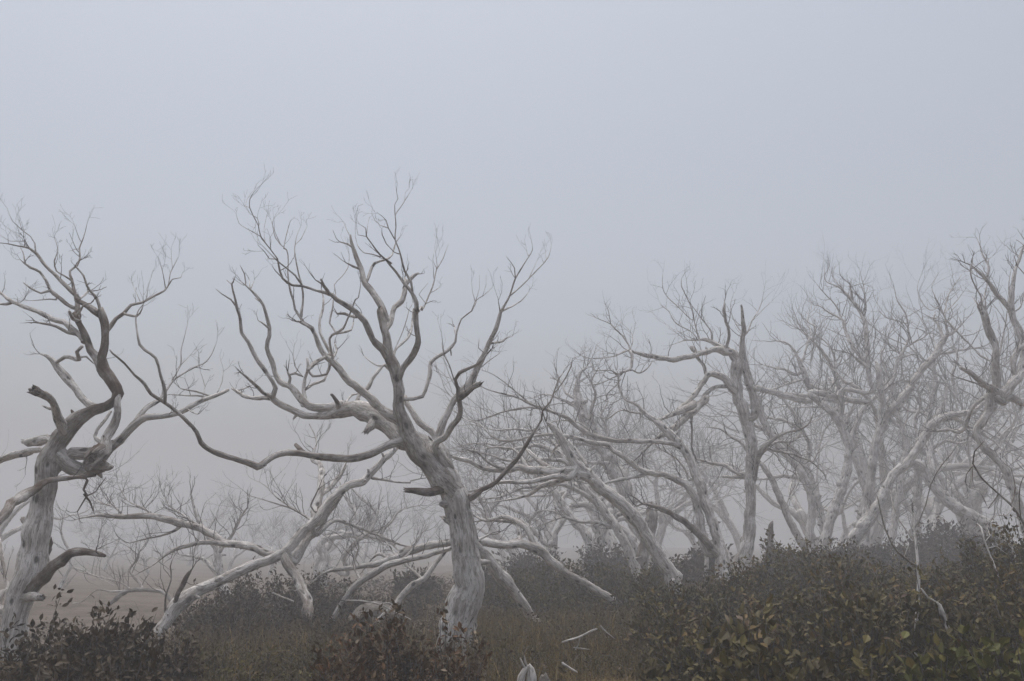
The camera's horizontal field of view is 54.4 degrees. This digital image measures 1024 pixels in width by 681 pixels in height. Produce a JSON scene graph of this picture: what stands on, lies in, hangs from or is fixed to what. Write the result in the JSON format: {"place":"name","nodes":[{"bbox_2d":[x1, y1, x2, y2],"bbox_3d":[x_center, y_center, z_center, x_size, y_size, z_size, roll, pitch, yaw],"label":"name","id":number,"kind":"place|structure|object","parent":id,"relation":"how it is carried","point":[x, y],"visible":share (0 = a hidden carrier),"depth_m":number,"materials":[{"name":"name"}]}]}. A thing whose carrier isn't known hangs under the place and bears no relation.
{"place":"outdoors","nodes":[
{"label":"outdoors","id":0,"kind":"place"},
{"bbox_2d":[0,542,1020,680],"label":"ground","id":1,"kind":"structure","parent":0,"point":[84,588],"depth_m":35.05,"materials":[{"name":"soil"}]},
{"bbox_2d":[0,611,66,680],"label":"shrub","id":2,"kind":"object","parent":1,"relation":"on","point":[23,646],"visible":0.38,"depth_m":6.06,"materials":[{"name":"green plant"}]},
{"bbox_2d":[27,584,105,679],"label":"shrub","id":3,"kind":"object","parent":1,"relation":"on","point":[57,649],"visible":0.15,"depth_m":5.86,"materials":[{"name":"green plant"}]},
{"bbox_2d":[12,641,123,680],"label":"shrub","id":4,"kind":"object","parent":1,"relation":"on","point":[67,660],"visible":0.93,"depth_m":5.03,"materials":[{"name":"green plant"}]},
{"bbox_2d":[0,426,159,540],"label":"dead tree","id":5,"kind":"object","parent":1,"relation":"on","point":[5,523],"visible":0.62,"depth_m":24.59,"materials":[{"name":"wood"}]},
{"bbox_2d":[49,594,145,680],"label":"shrub","id":6,"kind":"object","parent":1,"relation":"on","point":[96,638],"visible":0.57,"depth_m":5.71,"materials":[{"name":"green plant"}]},
{"bbox_2d":[47,523,178,607],"bbox_3d":[-6.228,3.593,15.821,2.235,1.609,0.896,-3,-12,15],"label":"dead branch","id":7,"kind":"object","parent":1,"relation":"on","point":[123,592],"visible":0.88,"depth_m":15.82,"materials":[{"name":"grey wood"}]},
{"bbox_2d":[0,193,233,669],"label":"dead tree","id":8,"kind":"object","parent":1,"relation":"on","point":[35,570],"visible":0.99,"depth_m":8.00,"materials":[{"name":"grey wood"}]},
{"bbox_2d":[88,646,172,680],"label":"shrub","id":9,"kind":"object","parent":1,"relation":"on","point":[110,676],"visible":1,"depth_m":4.94,"materials":[{"name":"green plant"}]},
{"bbox_2d":[105,607,185,680],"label":"shrub","id":10,"kind":"object","parent":1,"relation":"on","point":[145,643],"visible":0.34,"depth_m":5.94,"materials":[{"name":"green plant"}]},
{"bbox_2d":[144,615,206,680],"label":"shrub","id":11,"kind":"object","parent":1,"relation":"on","point":[178,665],"visible":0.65,"depth_m":6.11,"materials":[{"name":"green plant"}]},
{"bbox_2d":[171,629,254,680],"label":"shrub","id":12,"kind":"object","parent":1,"relation":"on","point":[209,661],"visible":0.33,"depth_m":6.89,"materials":[{"name":"green plant"}]},
{"bbox_2d":[167,467,267,593],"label":"dead tree","id":13,"kind":"object","parent":1,"relation":"on","point":[216,568],"visible":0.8,"depth_m":20.64,"materials":[{"name":"grey wood"}]},
{"bbox_2d":[166,599,279,651],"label":"shrub","id":14,"kind":"object","parent":1,"relation":"on","point":[215,621],"visible":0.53,"depth_m":9.98,"materials":[{"name":"green plant"}]},
{"bbox_2d":[182,574,282,629],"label":"shrub","id":15,"kind":"object","parent":1,"relation":"on","point":[238,595],"visible":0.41,"depth_m":11.58,"materials":[{"name":"green plant"}]},
{"bbox_2d":[54,408,435,646],"bbox_3d":[-3.112,2.040,10.989,4.634,2.831,2.267,-1,-11,7],"label":"dead tree","id":16,"kind":"object","parent":1,"relation":"on","point":[305,534],"visible":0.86,"depth_m":10.89,"materials":[{"name":"grey wood"}]},
{"bbox_2d":[211,640,303,680],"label":"shrub","id":17,"kind":"object","parent":1,"relation":"on","point":[268,654],"visible":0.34,"depth_m":7.21,"materials":[{"name":"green plant"}]},
{"bbox_2d":[224,555,321,625],"bbox_3d":[-2.926,3.069,12.010,1.311,0.938,1.177,0,-11,0],"label":"shrub","id":18,"kind":"object","parent":1,"relation":"on","point":[275,581],"visible":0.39,"depth_m":12.02,"materials":[{"name":"green plant"}]},
{"bbox_2d":[236,594,336,645],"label":"shrub","id":19,"kind":"object","parent":1,"relation":"on","point":[293,616],"visible":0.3,"depth_m":10.38,"materials":[{"name":"green plant"}]},
{"bbox_2d":[268,640,349,680],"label":"shrub","id":20,"kind":"object","parent":1,"relation":"on","point":[300,658],"visible":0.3,"depth_m":7.03,"materials":[{"name":"green plant"}]},
{"bbox_2d":[263,567,359,624],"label":"shrub","id":21,"kind":"object","parent":1,"relation":"on","point":[312,586],"visible":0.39,"depth_m":12.35,"materials":[{"name":"green plant"}]},
{"bbox_2d":[280,601,383,649],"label":"shrub","id":22,"kind":"object","parent":1,"relation":"on","point":[338,627],"visible":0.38,"depth_m":9.71,"materials":[{"name":"green plant"}]},
{"bbox_2d":[304,641,375,680],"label":"shrub","id":23,"kind":"object","parent":1,"relation":"on","point":[325,667],"visible":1,"depth_m":4.76,"materials":[{"name":"brown plant"}]},
{"bbox_2d":[303,633,385,680],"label":"shrub","id":24,"kind":"object","parent":1,"relation":"on","point":[336,669],"visible":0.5,"depth_m":5.37,"materials":[{"name":"green plant"}]},
{"bbox_2d":[109,165,591,660],"bbox_3d":[-1.392,0.755,8.857,3.939,4.466,2.902,4,-12,-18],"label":"dead tree","id":25,"kind":"object","parent":1,"relation":"on","point":[429,456],"visible":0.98,"depth_m":8.63,"materials":[{"name":"grey wood"}]},
{"bbox_2d":[306,462,444,588],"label":"dead tree","id":26,"kind":"object","parent":1,"relation":"on","point":[325,564],"visible":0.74,"depth_m":22.60,"materials":[{"name":"grey wood"}]},
{"bbox_2d":[335,599,424,680],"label":"shrub","id":27,"kind":"object","parent":1,"relation":"on","point":[371,650],"visible":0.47,"depth_m":5.62,"materials":[{"name":"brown plant"}]},
{"bbox_2d":[351,629,443,680],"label":"shrub","id":28,"kind":"object","parent":1,"relation":"on","point":[424,668],"visible":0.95,"depth_m":4.87,"materials":[{"name":"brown plant"}]},
{"bbox_2d":[383,625,442,680],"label":"shrub","id":29,"kind":"object","parent":1,"relation":"on","point":[403,665],"visible":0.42,"depth_m":5.52,"materials":[{"name":"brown plant"}]},
{"bbox_2d":[325,511,509,626],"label":"dead tree","id":30,"kind":"object","parent":1,"relation":"on","point":[359,582],"visible":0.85,"depth_m":10.60,"materials":[{"name":"grey wood"}]},
{"bbox_2d":[386,562,450,604],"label":"shrub","id":31,"kind":"object","parent":1,"relation":"on","point":[401,583],"visible":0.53,"depth_m":16.37,"materials":[{"name":"green plant"}]},
{"bbox_2d":[425,599,474,680],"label":"shrub","id":32,"kind":"object","parent":1,"relation":"on","point":[438,672],"visible":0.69,"depth_m":5.29,"materials":[{"name":"brown plant"}]},
{"bbox_2d":[286,493,634,609],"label":"dead tree","id":33,"kind":"object","parent":1,"relation":"on","point":[533,545],"visible":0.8,"depth_m":11.57,"materials":[{"name":"grey wood"}]},
{"bbox_2d":[439,628,495,680],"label":"shrub","id":34,"kind":"object","parent":1,"relation":"on","point":[471,666],"visible":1,"depth_m":4.98,"materials":[{"name":"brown plant"}]},
{"bbox_2d":[439,515,547,631],"bbox_3d":[-0.125,2.598,10.586,1.523,1.450,0.156,8,-14,-34],"label":"fallen trunk","id":35,"kind":"object","parent":1,"relation":"on","point":[501,576],"visible":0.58,"depth_m":10.56,"materials":[{"name":"grey wood"}]},
{"bbox_2d":[460,439,560,562],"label":"dead tree","id":36,"kind":"object","parent":1,"relation":"on","point":[498,536],"visible":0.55,"depth_m":28.89,"materials":[{"name":"grey wood"}]},
{"bbox_2d":[405,417,617,551],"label":"dead tree","id":37,"kind":"object","parent":1,"relation":"on","point":[550,526],"visible":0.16,"depth_m":38.79,"materials":[{"name":"grey wood"}]},
{"bbox_2d":[3,559,1023,680],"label":"heath","id":38,"kind":"object","parent":1,"relation":"on","point":[377,581],"visible":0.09,"depth_m":9.70,"materials":[{"name":"green plant"}]},
{"bbox_2d":[410,390,641,582],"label":"dead tree","id":39,"kind":"object","parent":1,"relation":"on","point":[589,495],"visible":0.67,"depth_m":17.41,"materials":[{"name":"grey wood"}]},
{"bbox_2d":[491,544,570,582],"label":"shrub","id":40,"kind":"object","parent":1,"relation":"on","point":[525,560],"visible":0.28,"depth_m":22.29,"materials":[{"name":"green plant"}]},
{"bbox_2d":[482,574,586,623],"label":"shrub","id":41,"kind":"object","parent":1,"relation":"on","point":[541,597],"visible":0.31,"depth_m":12.26,"materials":[{"name":"green plant"}]},
{"bbox_2d":[492,443,596,577],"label":"dead tree","id":42,"kind":"object","parent":1,"relation":"on","point":[560,501],"visible":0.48,"depth_m":22.06,"materials":[{"name":"grey wood"}]},
{"bbox_2d":[419,396,682,593],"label":"dead tree","id":43,"kind":"object","parent":1,"relation":"on","point":[578,468],"visible":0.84,"depth_m":12.75,"materials":[{"name":"grey wood"}]},
{"bbox_2d":[520,555,589,606],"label":"shrub","id":44,"kind":"object","parent":1,"relation":"on","point":[543,573],"visible":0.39,"depth_m":14.54,"materials":[{"name":"green plant"}]},
{"bbox_2d":[366,334,756,563],"bbox_3d":[3.252,4.378,34.589,16.551,8.593,9.251,8,-14,-36],"label":"dead tree","id":45,"kind":"object","parent":1,"relation":"on","point":[614,509],"visible":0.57,"depth_m":34.85,"materials":[{"name":"grey wood"}]},
{"bbox_2d":[491,335,652,554],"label":"dead tree","id":46,"kind":"object","parent":1,"relation":"on","point":[612,469],"visible":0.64,"depth_m":24.34,"materials":[{"name":"grey wood"}]},
{"bbox_2d":[537,581,627,623],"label":"shrub","id":47,"kind":"object","parent":1,"relation":"on","point":[594,600],"visible":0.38,"depth_m":11.92,"materials":[{"name":"green plant"}]},
{"bbox_2d":[548,552,620,608],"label":"shrub","id":48,"kind":"object","parent":1,"relation":"on","point":[579,587],"visible":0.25,"depth_m":14.08,"materials":[{"name":"green plant"}]},
{"bbox_2d":[411,389,758,558],"bbox_3d":[2.520,5.533,39.793,13.240,8.057,9.587,1,-11,-4],"label":"dead tree","id":49,"kind":"object","parent":1,"relation":"on","point":[610,537],"visible":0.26,"depth_m":38.55,"materials":[{"name":"grey wood"}]},
{"bbox_2d":[444,339,746,590],"bbox_3d":[1.164,1.848,14.682,4.638,4.074,1.755,0,-11,0],"label":"dead tree","id":50,"kind":"object","parent":1,"relation":"on","point":[717,549],"visible":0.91,"depth_m":14.77,"materials":[{"name":"grey wood"}]},
{"bbox_2d":[573,534,635,580],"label":"shrub","id":51,"kind":"object","parent":1,"relation":"on","point":[605,559],"visible":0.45,"depth_m":21.35,"materials":[{"name":"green plant"}]},
{"bbox_2d":[613,567,691,639],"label":"shrub","id":52,"kind":"object","parent":1,"relation":"on","point":[664,599],"visible":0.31,"depth_m":9.06,"materials":[{"name":"green plant"}]},
{"bbox_2d":[536,378,781,558],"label":"dead tree","id":53,"kind":"object","parent":1,"relation":"on","point":[660,533],"visible":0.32,"depth_m":40.08,"materials":[{"name":"grey wood"}]},
{"bbox_2d":[623,588,721,666],"bbox_3d":[1.251,2.226,7.611,0.831,0.658,0.732,0,-11,0],"label":"shrub","id":54,"kind":"object","parent":1,"relation":"on","point":[656,625],"visible":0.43,"depth_m":7.60,"materials":[{"name":"green plant"}]},
{"bbox_2d":[611,384,743,552],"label":"dead tree","id":55,"kind":"object","parent":1,"relation":"on","point":[731,525],"visible":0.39,"depth_m":43.45,"materials":[{"name":"grey wood"}]},
{"bbox_2d":[635,604,741,680],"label":"shrub","id":56,"kind":"object","parent":1,"relation":"on","point":[683,651],"visible":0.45,"depth_m":6.11,"materials":[{"name":"green plant"}]},
{"bbox_2d":[656,576,737,622],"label":"shrub","id":57,"kind":"object","parent":1,"relation":"on","point":[693,592],"visible":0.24,"depth_m":9.24,"materials":[{"name":"green plant"}]},
{"bbox_2d":[663,627,739,680],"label":"shrub","id":58,"kind":"object","parent":1,"relation":"on","point":[708,672],"visible":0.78,"depth_m":4.81,"materials":[{"name":"green plant"}]},
{"bbox_2d":[553,260,851,576],"bbox_3d":[3.156,1.243,16.317,4.979,5.840,2.345,0,-11,0],"label":"dead tree","id":59,"kind":"object","parent":1,"relation":"on","point":[690,407],"visible":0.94,"depth_m":16.59,"materials":[{"name":"grey wood"}]},
{"bbox_2d":[677,590,772,650],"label":"shrub","id":60,"kind":"object","parent":1,"relation":"on","point":[715,608],"visible":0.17,"depth_m":7.79,"materials":[{"name":"green plant"}]},
{"bbox_2d":[694,557,764,622],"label":"shrub","id":61,"kind":"object","parent":1,"relation":"on","point":[723,587],"visible":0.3,"depth_m":9.65,"materials":[{"name":"green plant"}]},
{"bbox_2d":[702,592,807,680],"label":"shrub","id":62,"kind":"object","parent":1,"relation":"on","point":[732,630],"visible":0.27,"depth_m":5.99,"materials":[{"name":"green plant"}]},
{"bbox_2d":[709,601,807,680],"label":"shrub","id":63,"kind":"object","parent":1,"relation":"on","point":[762,671],"visible":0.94,"depth_m":4.68,"materials":[{"name":"green plant"}]},
{"bbox_2d":[723,536,806,614],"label":"shrub","id":64,"kind":"object","parent":1,"relation":"on","point":[777,584],"visible":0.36,"depth_m":10.03,"materials":[{"name":"green plant"}]},
{"bbox_2d":[724,576,821,656],"bbox_3d":[2.063,2.154,7.720,0.849,0.634,0.827,4,-12,-18],"label":"shrub","id":65,"kind":"object","parent":1,"relation":"on","point":[784,614],"visible":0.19,"depth_m":7.66,"materials":[{"name":"green plant"}]},
{"bbox_2d":[615,320,936,545],"bbox_3d":[8.137,3.361,32.969,10.454,9.427,8.929,-3,-12,16],"label":"dead tree","id":66,"kind":"object","parent":1,"relation":"on","point":[798,514],"visible":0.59,"depth_m":33.91,"materials":[{"name":"grey wood"}]},
{"bbox_2d":[698,273,858,550],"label":"dead tree","id":67,"kind":"object","parent":1,"relation":"on","point":[820,514],"visible":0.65,"depth_m":26.48,"materials":[{"name":"grey wood"}]},
{"bbox_2d":[759,450,812,554],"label":"dead tree","id":68,"kind":"object","parent":1,"relation":"on","point":[792,525],"visible":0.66,"depth_m":20.81,"materials":[{"name":"wood"}]},
{"bbox_2d":[744,299,847,549],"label":"dead tree","id":69,"kind":"object","parent":1,"relation":"on","point":[811,517],"visible":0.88,"depth_m":24.88,"materials":[{"name":"grey wood"}]},
{"bbox_2d":[759,527,835,607],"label":"shrub","id":70,"kind":"object","parent":1,"relation":"on","point":[799,561],"visible":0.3,"depth_m":10.32,"materials":[{"name":"green plant"}]},
{"bbox_2d":[771,652,848,680],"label":"shrub","id":71,"kind":"object","parent":1,"relation":"on","point":[815,665],"visible":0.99,"depth_m":4.58,"materials":[{"name":"green plant"}]},
{"bbox_2d":[769,595,854,679],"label":"shrub","id":72,"kind":"object","parent":1,"relation":"on","point":[816,645],"visible":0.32,"depth_m":5.93,"materials":[{"name":"green plant"}]},
{"bbox_2d":[780,554,875,646],"bbox_3d":[2.387,2.000,7.454,0.829,0.798,0.777,0,-11,0],"label":"shrub","id":73,"kind":"object","parent":1,"relation":"on","point":[815,607],"visible":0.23,"depth_m":7.41,"materials":[{"name":"green plant"}]},
{"bbox_2d":[791,539,884,606],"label":"shrub","id":74,"kind":"object","parent":1,"relation":"on","point":[848,567],"visible":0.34,"depth_m":10.07,"materials":[{"name":"green plant"}]},
{"bbox_2d":[799,238,890,552],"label":"dead tree","id":75,"kind":"object","parent":1,"relation":"on","point":[837,502],"visible":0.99,"depth_m":22.76,"materials":[{"name":"grey wood"}]},
{"bbox_2d":[667,284,1023,547],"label":"dead tree","id":76,"kind":"object","parent":1,"relation":"on","point":[877,529],"visible":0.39,"depth_m":34.51,"materials":[{"name":"grey wood"}]},
{"bbox_2d":[801,577,916,680],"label":"shrub","id":77,"kind":"object","parent":1,"relation":"on","point":[871,621],"visible":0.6,"depth_m":5.82,"materials":[{"name":"green plant"}]},
{"bbox_2d":[823,635,902,680],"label":"shrub","id":78,"kind":"object","parent":1,"relation":"on","point":[857,672],"visible":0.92,"depth_m":4.69,"materials":[{"name":"green plant"}]},
{"bbox_2d":[763,441,962,547],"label":"dead tree","id":79,"kind":"object","parent":1,"relation":"on","point":[845,532],"visible":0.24,"depth_m":44.28,"materials":[{"name":"wood"}]},
{"bbox_2d":[843,551,916,605],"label":"shrub","id":80,"kind":"object","parent":1,"relation":"on","point":[887,578],"visible":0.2,"depth_m":9.87,"materials":[{"name":"green plant"}]},
{"bbox_2d":[823,258,951,527],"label":"dead tree","id":81,"kind":"object","parent":1,"relation":"on","point":[861,478],"visible":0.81,"depth_m":26.07,"materials":[{"name":"grey wood"}]},
{"bbox_2d":[834,555,940,650],"bbox_3d":[2.648,1.964,7.270,0.865,0.774,0.724,0,-11,0],"label":"shrub","id":82,"kind":"object","parent":1,"relation":"on","point":[889,610],"visible":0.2,"depth_m":7.16,"materials":[{"name":"green plant"}]},
{"bbox_2d":[770,327,1023,552],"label":"dead tree","id":83,"kind":"object","parent":1,"relation":"on","point":[938,506],"visible":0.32,"depth_m":38.41,"materials":[{"name":"grey wood"}]},
{"bbox_2d":[849,322,958,555],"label":"dead tree","id":84,"kind":"object","parent":1,"relation":"on","point":[900,480],"visible":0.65,"depth_m":27.01,"materials":[{"name":"grey wood"}]},
{"bbox_2d":[877,529,942,574],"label":"shrub","id":85,"kind":"object","parent":1,"relation":"on","point":[908,554],"visible":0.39,"depth_m":19.35,"materials":[{"name":"green plant"}]},
{"bbox_2d":[885,629,946,680],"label":"shrub","id":86,"kind":"object","parent":1,"relation":"on","point":[913,667],"visible":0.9,"depth_m":4.57,"materials":[{"name":"green plant"}]},
{"bbox_2d":[828,269,1023,540],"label":"dead tree","id":87,"kind":"object","parent":1,"relation":"on","point":[975,500],"visible":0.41,"depth_m":35.47,"materials":[{"name":"grey wood"}]},
{"bbox_2d":[880,550,973,677],"bbox_3d":[2.445,1.729,5.987,0.627,0.931,0.600,8,-14,-36],"label":"shrub","id":88,"kind":"object","parent":1,"relation":"on","point":[921,635],"visible":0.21,"depth_m":5.93,"materials":[{"name":"green plant"}]},
{"bbox_2d":[848,240,1017,551],"bbox_3d":[10.587,1.539,24.095,4.859,8.286,2.297,4,-12,-18],"label":"dead tree","id":89,"kind":"object","parent":1,"relation":"on","point":[885,416],"visible":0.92,"depth_m":24.21,"materials":[{"name":"grey wood"}]},
{"bbox_2d":[843,354,1022,552],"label":"dead tree","id":90,"kind":"object","parent":1,"relation":"on","point":[864,524],"visible":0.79,"depth_m":21.02,"materials":[{"name":"grey wood"}]},
{"bbox_2d":[883,325,989,544],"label":"dead tree","id":91,"kind":"object","parent":1,"relation":"on","point":[919,487],"visible":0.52,"depth_m":28.25,"materials":[{"name":"grey wood"}]},
{"bbox_2d":[902,514,977,567],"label":"shrub","id":92,"kind":"object","parent":1,"relation":"on","point":[945,526],"visible":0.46,"depth_m":20.48,"materials":[{"name":"green plant"}]},
{"bbox_2d":[904,623,983,680],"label":"shrub","id":93,"kind":"object","parent":1,"relation":"on","point":[949,660],"visible":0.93,"depth_m":4.48,"materials":[{"name":"green plant"}]},
{"bbox_2d":[893,323,995,534],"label":"dead tree","id":94,"kind":"object","parent":1,"relation":"on","point":[953,389],"visible":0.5,"depth_m":28.01,"materials":[{"name":"grey wood"}]},
{"bbox_2d":[890,421,1017,557],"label":"dead tree","id":95,"kind":"object","parent":1,"relation":"on","point":[928,471],"visible":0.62,"depth_m":23.08,"materials":[{"name":"grey wood"}]},
{"bbox_2d":[903,590,1018,678],"bbox_3d":[2.648,1.797,5.758,0.718,0.694,0.666,0,-11,0],"label":"shrub","id":96,"kind":"object","parent":1,"relation":"on","point":[951,631],"visible":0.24,"depth_m":5.75,"materials":[{"name":"green plant"}]},
{"bbox_2d":[914,218,1023,535],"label":"dead tree","id":97,"kind":"object","parent":1,"relation":"on","point":[994,395],"visible":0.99,"depth_m":15.92,"materials":[{"name":"grey wood"}]},
{"bbox_2d":[929,559,1012,640],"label":"shrub","id":98,"kind":"object","parent":1,"relation":"on","point":[964,601],"visible":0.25,"depth_m":7.03,"materials":[{"name":"green plant"}]},
{"bbox_2d":[935,522,1020,567],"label":"shrub","id":99,"kind":"object","parent":1,"relation":"on","point":[949,556],"visible":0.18,"depth_m":19.56,"materials":[{"name":"green plant"}]},
{"bbox_2d":[946,519,1019,608],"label":"shrub","id":100,"kind":"object","parent":1,"relation":"on","point":[973,562],"visible":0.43,"depth_m":8.76,"materials":[{"name":"green plant"}]},
{"bbox_2d":[949,619,1023,680],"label":"shrub","id":101,"kind":"object","parent":1,"relation":"on","point":[1013,671],"visible":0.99,"depth_m":4.37,"materials":[{"name":"green plant"}]},
{"bbox_2d":[953,584,1023,679],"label":"shrub","id":102,"kind":"object","parent":1,"relation":"on","point":[1001,630],"visible":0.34,"depth_m":5.58,"materials":[{"name":"green plant"}]},
{"bbox_2d":[971,555,1023,660],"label":"shrub","id":103,"kind":"object","parent":1,"relation":"on","point":[1005,592],"visible":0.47,"depth_m":6.83,"materials":[{"name":"green plant"}]},
{"bbox_2d":[972,509,1023,594],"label":"shrub","id":104,"kind":"object","parent":1,"relation":"on","point":[1019,552],"visible":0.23,"depth_m":8.42,"materials":[{"name":"green plant"}]},
{"bbox_2d":[0,0,1023,546],"label":"sky","id":105,"kind":"structure","parent":0,"point":[725,140],"materials":[{"name":"grey"}]},
{"bbox_2d":[20,563,1020,680],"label":"grass","id":106,"kind":"structure","parent":0,"point":[535,642],"depth_m":8.34,"materials":[{"name":"green plant"}]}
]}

